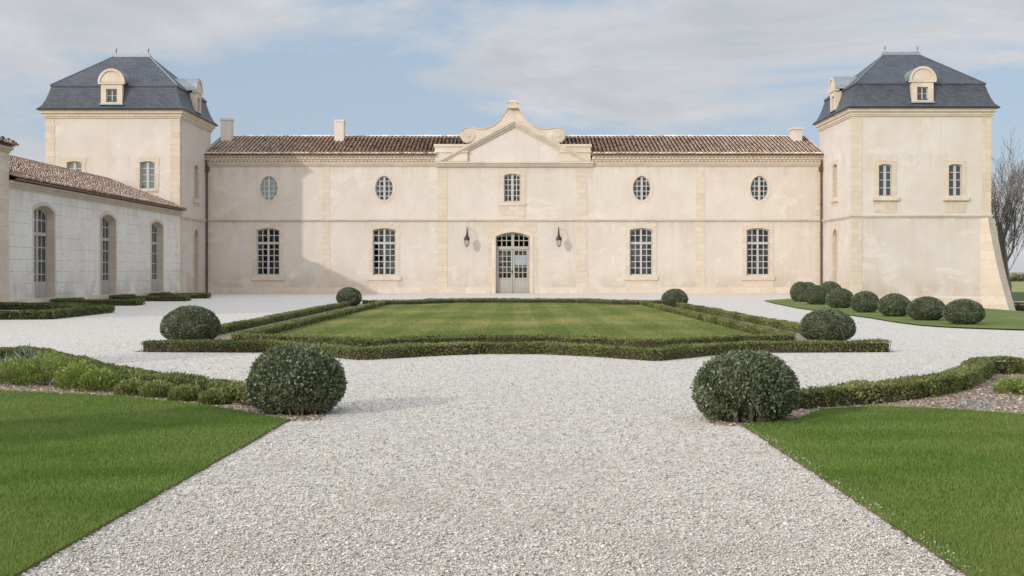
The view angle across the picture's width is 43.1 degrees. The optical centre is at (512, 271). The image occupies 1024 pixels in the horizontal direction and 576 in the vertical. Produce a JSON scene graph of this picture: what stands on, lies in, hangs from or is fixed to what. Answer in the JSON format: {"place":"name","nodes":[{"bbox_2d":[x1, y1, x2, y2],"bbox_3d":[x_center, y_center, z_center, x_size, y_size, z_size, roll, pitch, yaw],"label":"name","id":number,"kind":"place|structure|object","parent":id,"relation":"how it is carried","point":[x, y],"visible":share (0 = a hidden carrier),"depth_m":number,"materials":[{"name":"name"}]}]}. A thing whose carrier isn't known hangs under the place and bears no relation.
{"place":"outdoors","nodes":[
{"label":"outdoors","id":0,"kind":"place"},
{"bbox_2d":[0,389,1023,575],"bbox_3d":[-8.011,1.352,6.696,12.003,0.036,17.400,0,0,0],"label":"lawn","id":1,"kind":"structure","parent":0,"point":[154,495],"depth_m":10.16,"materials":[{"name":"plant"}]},
{"bbox_2d":[0,294,1023,575],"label":"gravel court","id":2,"kind":"object","parent":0,"point":[134,326],"visible":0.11,"depth_m":11.58,"materials":[{"name":"grey gravel"}]},
{"bbox_2d":[0,301,114,319],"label":"hedge","id":3,"kind":"object","parent":2,"relation":"on","point":[49,310],"visible":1,"depth_m":39.61,"materials":[{"name":"green plant"}]},
{"bbox_2d":[49,297,145,305],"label":"hedge","id":4,"kind":"object","parent":2,"relation":"on","point":[128,302],"visible":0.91,"depth_m":51.08,"materials":[{"name":"green plant"}]},
{"bbox_2d":[9,155,186,302],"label":"wing","id":5,"kind":"structure","parent":2,"relation":"on","point":[76,234],"depth_m":57.11,"materials":[{"name":"beige stone"}]},
{"bbox_2d":[33,202,55,298],"bbox_3d":[-18.869,-0.705,51.650,0.382,4.110,2.510,0,0,0],"label":"arched door","id":6,"kind":"structure","parent":5,"relation":"in","point":[44,214],"depth_m":52.49,"materials":[{"name":"beige paint"}]},
{"bbox_2d":[99,212,116,294],"bbox_3d":[-18.869,-0.705,59.800,0.382,4.110,2.510,0,0,0],"label":"arched door","id":7,"kind":"structure","parent":5,"relation":"in","point":[107,220],"depth_m":60.67,"materials":[{"name":"beige paint"}]},
{"bbox_2d":[150,219,163,291],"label":"arched door","id":8,"kind":"structure","parent":5,"relation":"in","point":[156,226],"depth_m":69.00,"materials":[{"name":"beige paint"}]},
{"bbox_2d":[108,294,190,300],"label":"hedge","id":9,"kind":"object","parent":2,"relation":"on","point":[161,298],"visible":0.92,"depth_m":58.68,"materials":[{"name":"green plant"}]},
{"bbox_2d":[0,369,325,421],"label":"flower bed","id":10,"kind":"object","parent":2,"relation":"on","point":[247,407],"visible":0.25,"depth_m":13.76,"materials":[{"name":"brown soil"}]},
{"bbox_2d":[0,352,18,371],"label":"strap plant","id":11,"kind":"object","parent":10,"relation":"on","point":[6,361],"visible":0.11,"depth_m":16.39,"materials":[{"name":"green plant"}]},
{"bbox_2d":[0,356,44,385],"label":"leafy plant","id":12,"kind":"object","parent":10,"relation":"on","point":[9,376],"visible":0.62,"depth_m":15.25,"materials":[{"name":"green plant"}]},
{"bbox_2d":[3,344,47,371],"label":"strap plant","id":13,"kind":"object","parent":10,"relation":"on","point":[25,354],"visible":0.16,"depth_m":16.33,"materials":[{"name":"green plant"}]},
{"bbox_2d":[17,349,75,385],"bbox_3d":[-5.491,1.131,15.255,0.676,0.447,0.675,0,0,0],"label":"leafy plant","id":14,"kind":"object","parent":10,"relation":"on","point":[43,379],"visible":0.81,"depth_m":15.14,"materials":[{"name":"green plant"}]},
{"bbox_2d":[52,359,101,389],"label":"leafy plant","id":15,"kind":"object","parent":10,"relation":"on","point":[77,371],"visible":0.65,"depth_m":14.60,"materials":[{"name":"green plant"}]},
{"bbox_2d":[76,366,125,391],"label":"leafy plant","id":16,"kind":"object","parent":10,"relation":"on","point":[104,380],"visible":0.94,"depth_m":14.46,"materials":[{"name":"green plant"}]},
{"bbox_2d":[0,345,253,406],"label":"hedge","id":17,"kind":"object","parent":10,"relation":"on","point":[236,389],"visible":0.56,"depth_m":14.36,"materials":[{"name":"green plant"}]},
{"bbox_2d":[113,377,147,395],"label":"leafy plant","id":18,"kind":"object","parent":10,"relation":"on","point":[129,387],"visible":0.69,"depth_m":13.97,"materials":[{"name":"green plant"}]},
{"bbox_2d":[137,378,178,397],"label":"leafy plant","id":19,"kind":"object","parent":10,"relation":"on","point":[157,388],"visible":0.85,"depth_m":13.74,"materials":[{"name":"green plant"}]},
{"bbox_2d":[166,383,204,400],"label":"leafy plant","id":20,"kind":"object","parent":10,"relation":"on","point":[186,392],"visible":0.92,"depth_m":13.38,"materials":[{"name":"green plant"}]},
{"bbox_2d":[197,387,233,404],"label":"leafy plant","id":21,"kind":"object","parent":10,"relation":"on","point":[211,396],"visible":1,"depth_m":13.03,"materials":[{"name":"green plant"}]},
{"bbox_2d":[244,342,348,415],"bbox_3d":[-2.065,1.030,12.351,0.998,0.711,0.993,0,0,0],"label":"ball shrub","id":22,"kind":"object","parent":10,"relation":"on","point":[298,379],"visible":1,"depth_m":12.05,"materials":[{"name":"green plant"}]},
{"bbox_2d":[0,363,1023,424],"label":"bark chips","id":23,"kind":"object","parent":10,"relation":"on","point":[1010,408],"visible":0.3,"depth_m":13.41,"materials":[{"name":"brown wood"}]},
{"bbox_2d":[147,292,211,298],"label":"hedge","id":24,"kind":"object","parent":2,"relation":"on","point":[201,295],"visible":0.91,"depth_m":64.75,"materials":[{"name":"green plant"}]},
{"bbox_2d":[336,287,361,305],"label":"clipped ball","id":25,"kind":"object","parent":2,"relation":"on","point":[353,295],"visible":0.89,"depth_m":50.32,"materials":[{"name":"green plant"}]},
{"bbox_2d":[134,303,894,351],"bbox_3d":[0.000,1.354,38.300,12.800,0.032,37.400,0,0,0],"label":"parterre bed","id":26,"kind":"object","parent":2,"relation":"on","point":[799,336],"visible":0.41,"depth_m":29.39,"materials":[{"name":"brown soil"}]},
{"bbox_2d":[159,305,220,341],"bbox_3d":[-6.057,0.987,24.311,1.127,0.729,1.132,0,0,18],"label":"clipped ball","id":27,"kind":"object","parent":26,"relation":"on","point":[190,322],"visible":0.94,"depth_m":23.97,"materials":[{"name":"green plant"}]},
{"bbox_2d":[218,301,350,334],"bbox_3d":[-6.335,1.233,37.600,0.301,0.270,24.935,0,0,0],"label":"hedge","id":28,"kind":"object","parent":26,"relation":"on","point":[243,324],"visible":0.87,"depth_m":34.32,"materials":[{"name":"green plant"}]},
{"bbox_2d":[362,298,662,303],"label":"hedge","id":29,"kind":"object","parent":26,"relation":"on","point":[364,301],"visible":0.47,"depth_m":54.46,"materials":[{"name":"green plant"}]},
{"bbox_2d":[231,298,795,348],"bbox_3d":[0.004,1.223,38.087,10.596,0.292,32.515,0,0,0],"label":"hedge","id":30,"kind":"object","parent":26,"relation":"on","point":[758,332],"visible":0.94,"depth_m":23.86,"materials":[{"name":"green plant"}]},
{"bbox_2d":[276,302,752,341],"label":"parterre lawn","id":31,"kind":"structure","parent":26,"relation":"on","point":[372,321],"depth_m":34.09,"materials":[{"name":"green plant"}]},
{"bbox_2d":[140,338,890,360],"bbox_3d":[0.057,1.232,20.693,12.570,0.264,2.447,0,0,0],"label":"hedge","id":32,"kind":"object","parent":26,"relation":"on","point":[663,353],"visible":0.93,"depth_m":21.09,"materials":[{"name":"green plant"}]},
{"bbox_2d":[661,288,688,306],"bbox_3d":[6.120,0.995,48.992,1.063,0.727,1.060,0,0,22],"label":"clipped ball","id":33,"kind":"object","parent":26,"relation":"on","point":[672,297],"visible":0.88,"depth_m":48.70,"materials":[{"name":"green plant"}]},
{"bbox_2d":[675,302,799,332],"bbox_3d":[6.244,1.236,37.003,0.304,0.265,23.337,0,0,0],"label":"hedge","id":34,"kind":"object","parent":26,"relation":"on","point":[790,326],"visible":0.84,"depth_m":34.47,"materials":[{"name":"green plant"}]},
{"bbox_2d":[799,308,856,341],"bbox_3d":[5.972,1.026,24.599,1.101,0.668,1.098,0,0,34],"label":"clipped ball","id":35,"kind":"object","parent":26,"relation":"on","point":[830,324],"visible":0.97,"depth_m":24.28,"materials":[{"name":"green plant"}]},
{"bbox_2d":[0,0,1023,271],"label":"sky","id":36,"kind":"structure","parent":0,"point":[271,67],"materials":[{"name":"blue"}]},
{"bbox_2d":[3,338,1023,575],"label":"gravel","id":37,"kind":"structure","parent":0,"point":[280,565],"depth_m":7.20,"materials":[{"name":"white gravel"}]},
{"bbox_2d":[702,374,1023,426],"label":"flower bed","id":38,"kind":"object","parent":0,"point":[797,414],"visible":0.28,"depth_m":13.23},
{"bbox_2d":[690,348,802,422],"bbox_3d":[2.107,1.041,11.748,1.007,0.692,1.006,0,0,0],"label":"ball shrub","id":39,"kind":"object","parent":38,"relation":"on","point":[735,385],"visible":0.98,"depth_m":11.44,"materials":[{"name":"green plant"}]},
{"bbox_2d":[794,355,1023,409],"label":"hedge","id":40,"kind":"object","parent":38,"relation":"on","point":[971,372],"visible":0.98,"depth_m":13.57,"materials":[{"name":"green plant"}]},
{"bbox_2d":[873,396,1021,411],"bbox_3d":[5.569,1.299,12.220,4.536,0.129,0.562,0,0,28],"label":"silver ground cover","id":41,"kind":"object","parent":38,"relation":"on","point":[968,404],"visible":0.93,"depth_m":12.73,"materials":[{"name":"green plant"}]},
{"bbox_2d":[992,375,1023,393],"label":"leafy plant","id":42,"kind":"object","parent":38,"relation":"on","point":[1000,384],"visible":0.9,"depth_m":14.21,"materials":[{"name":"green plant"}]},
{"bbox_2d":[1015,358,1023,373],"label":"leafy plant","id":43,"kind":"object","parent":38,"relation":"on","point":[1020,369],"visible":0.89,"depth_m":16.91,"materials":[{"name":"green plant"}]},
{"bbox_2d":[1017,381,1023,393],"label":"leafy plant","id":44,"kind":"object","parent":38,"relation":"on","point":[1021,386],"visible":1,"depth_m":13.99,"materials":[{"name":"green plant"}]},
{"bbox_2d":[742,406,1023,575],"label":"lawn","id":45,"kind":"structure","parent":0,"point":[951,565],"depth_m":9.44,"materials":[{"name":"plant"}]},
{"bbox_2d":[764,298,1023,328],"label":"grass bank","id":46,"kind":"structure","parent":0,"point":[1002,319],"depth_m":37.20,"materials":[{"name":"green plant"}]},
{"bbox_2d":[790,281,809,301],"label":"clipped ball","id":47,"kind":"object","parent":46,"relation":"on","point":[798,289],"visible":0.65,"depth_m":56.58,"materials":[{"name":"green plant"}]},
{"bbox_2d":[803,285,828,304],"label":"clipped ball","id":48,"kind":"object","parent":46,"relation":"on","point":[815,294],"visible":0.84,"depth_m":51.75,"materials":[{"name":"green plant"}]},
{"bbox_2d":[821,281,840,290],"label":"clipped ball","id":49,"kind":"object","parent":46,"relation":"on","point":[829,285],"visible":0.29,"depth_m":62.19,"materials":[{"name":"green plant"}]},
{"bbox_2d":[825,288,852,307],"bbox_3d":[11.870,0.959,47.040,1.081,0.760,1.078,0,0,-2],"label":"clipped ball","id":50,"kind":"object","parent":46,"relation":"on","point":[838,297],"visible":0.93,"depth_m":46.73,"materials":[{"name":"green plant"}]},
{"bbox_2d":[850,291,878,311],"bbox_3d":[11.416,0.978,41.968,0.969,0.729,0.976,0,0,35],"label":"clipped ball","id":51,"kind":"object","parent":46,"relation":"on","point":[863,301],"visible":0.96,"depth_m":41.69,"materials":[{"name":"green plant"}]},
{"bbox_2d":[877,293,910,315],"bbox_3d":[11.280,0.984,38.305,1.008,0.712,1.019,0,0,-44],"label":"clipped ball","id":52,"kind":"object","parent":46,"relation":"on","point":[892,304],"visible":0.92,"depth_m":38.02,"materials":[{"name":"green plant"}]},
{"bbox_2d":[906,296,944,319],"bbox_3d":[11.259,1.001,35.278,1.107,0.678,1.110,0,0,41],"label":"clipped ball","id":53,"kind":"object","parent":46,"relation":"on","point":[926,308],"visible":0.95,"depth_m":34.97,"materials":[{"name":"green plant"}]},
{"bbox_2d":[942,298,985,323],"bbox_3d":[11.352,1.000,32.575,1.038,0.663,1.043,0,0,-38],"label":"clipped ball","id":54,"kind":"object","parent":46,"relation":"on","point":[964,311],"visible":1,"depth_m":32.29,"materials":[{"name":"green plant"}]},
{"bbox_2d":[1009,272,1023,281],"bbox_3d":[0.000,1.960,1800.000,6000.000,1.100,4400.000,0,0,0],"label":"ground","id":55,"kind":"structure","parent":0,"point":[1017,273],"depth_m":1668.58,"materials":[{"name":"green plant"}]},
{"bbox_2d":[0,136,19,301],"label":"end pavilion","id":56,"kind":"structure","parent":55,"relation":"on","point":[7,146],"depth_m":47.37,"materials":[{"name":"stone"}]},
{"bbox_2d":[36,47,217,294],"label":"corner tower","id":57,"kind":"structure","parent":55,"relation":"on","point":[145,123],"depth_m":72.80,"materials":[{"name":"paint"}]},
{"bbox_2d":[62,157,85,171],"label":"window","id":58,"kind":"structure","parent":57,"relation":"in","point":[75,163],"depth_m":72.77,"materials":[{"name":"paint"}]},
{"bbox_2d":[135,157,158,192],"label":"window","id":59,"kind":"structure","parent":57,"relation":"in","point":[146,171],"depth_m":72.90,"materials":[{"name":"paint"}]},
{"bbox_2d":[193,225,199,292],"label":"side door","id":60,"kind":"structure","parent":57,"relation":"in","point":[196,228],"depth_m":77.14,"materials":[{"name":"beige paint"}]},
{"bbox_2d":[193,161,200,206],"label":"window","id":61,"kind":"structure","parent":57,"relation":"in","point":[196,165],"depth_m":77.09,"materials":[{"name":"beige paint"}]},
{"bbox_2d":[204,100,823,293],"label":"winery building","id":62,"kind":"structure","parent":55,"relation":"on","point":[336,212],"depth_m":79.00,"materials":[{"name":"beige paint"}]},
{"bbox_2d":[251,224,284,286],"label":"window","id":63,"kind":"structure","parent":62,"relation":"in","point":[259,280],"depth_m":78.97,"materials":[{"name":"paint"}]},
{"bbox_2d":[258,174,279,202],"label":"window","id":64,"kind":"structure","parent":62,"relation":"in","point":[268,186],"depth_m":79.09,"materials":[{"name":"paint"}]},
{"bbox_2d":[367,224,400,286],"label":"window","id":65,"kind":"structure","parent":62,"relation":"in","point":[375,280],"depth_m":78.97,"materials":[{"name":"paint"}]},
{"bbox_2d":[373,174,394,202],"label":"window","id":66,"kind":"structure","parent":62,"relation":"in","point":[383,176],"depth_m":79.07,"materials":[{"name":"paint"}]},
{"bbox_2d":[464,228,469,246],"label":"wall lantern","id":67,"kind":"object","parent":62,"relation":"attached to","point":[466,239],"depth_m":78.31,"materials":[{"name":"metal"}]},
{"bbox_2d":[499,169,525,218],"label":"window","id":68,"kind":"structure","parent":62,"relation":"in","point":[512,209],"depth_m":78.97,"materials":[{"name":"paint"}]},
{"bbox_2d":[488,222,537,293],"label":"door","id":69,"kind":"structure","parent":62,"relation":"in","point":[497,285],"depth_m":78.97,"materials":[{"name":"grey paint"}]},
{"bbox_2d":[556,227,561,246],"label":"wall lantern","id":70,"kind":"object","parent":62,"relation":"attached to","point":[558,239],"depth_m":78.31,"materials":[{"name":"metal"}]},
{"bbox_2d":[624,224,657,286],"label":"window","id":71,"kind":"structure","parent":62,"relation":"in","point":[632,280],"depth_m":78.97,"materials":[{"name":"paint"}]},
{"bbox_2d":[631,174,652,202],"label":"window","id":72,"kind":"structure","parent":62,"relation":"in","point":[646,177],"depth_m":79.07,"materials":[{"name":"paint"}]},
{"bbox_2d":[741,224,774,286],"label":"window","id":73,"kind":"structure","parent":62,"relation":"in","point":[749,280],"depth_m":78.97,"materials":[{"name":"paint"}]},
{"bbox_2d":[748,174,769,202],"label":"window","id":74,"kind":"structure","parent":62,"relation":"in","point":[766,196],"depth_m":79.07,"materials":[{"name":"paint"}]},
{"bbox_2d":[812,45,1015,310],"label":"corner tower","id":75,"kind":"structure","parent":55,"relation":"on","point":[905,143],"depth_m":72.00,"materials":[{"name":"paint"}]},
{"bbox_2d":[830,160,838,205],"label":"window","id":76,"kind":"structure","parent":75,"relation":"in","point":[834,200],"depth_m":76.37,"materials":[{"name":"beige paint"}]},
{"bbox_2d":[831,224,838,287],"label":"side door","id":77,"kind":"structure","parent":75,"relation":"in","point":[834,228],"depth_m":76.43,"materials":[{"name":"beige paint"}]},
{"bbox_2d":[873,160,898,211],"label":"window","id":78,"kind":"structure","parent":75,"relation":"in","point":[885,199],"depth_m":71.98,"materials":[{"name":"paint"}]},
{"bbox_2d":[943,160,968,211],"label":"window","id":79,"kind":"structure","parent":75,"relation":"in","point":[955,180],"depth_m":71.98,"materials":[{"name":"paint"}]},
{"bbox_2d":[991,128,1023,295],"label":"bare tree","id":80,"kind":"object","parent":55,"relation":"on","point":[1010,210],"visible":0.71,"depth_m":93.81,"materials":[{"name":"brown plant"}]},
{"bbox_2d":[1002,187,1023,245],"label":"bare tree","id":81,"kind":"object","parent":55,"relation":"on","point":[1016,216],"visible":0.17,"depth_m":103.30,"materials":[{"name":"plant"}]},
{"bbox_2d":[1010,277,1023,281],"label":"hedge","id":82,"kind":"object","parent":55,"relation":"on","point":[1017,279],"visible":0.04,"depth_m":321.54,"materials":[{"name":"green plant"}]},
{"bbox_2d":[1010,273,1023,278],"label":"woods","id":83,"kind":"object","parent":55,"relation":"on","point":[1012,275],"visible":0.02,"depth_m":325.91,"materials":[{"name":"green plant"}]},
{"bbox_2d":[1011,282,1023,291],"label":"meadow","id":84,"kind":"structure","parent":0,"point":[1017,286],"depth_m":214.83,"materials":[{"name":"green plant"}]},
{"bbox_2d":[1012,292,1023,300],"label":"dark pasture","id":85,"kind":"structure","parent":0,"point":[1017,296],"depth_m":128.20,"materials":[{"name":"green plant"}]},
{"bbox_2d":[1014,302,1023,310],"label":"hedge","id":86,"kind":"object","parent":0,"point":[1019,306],"visible":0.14,"depth_m":78.27,"materials":[{"name":"green plant"}]}
]}

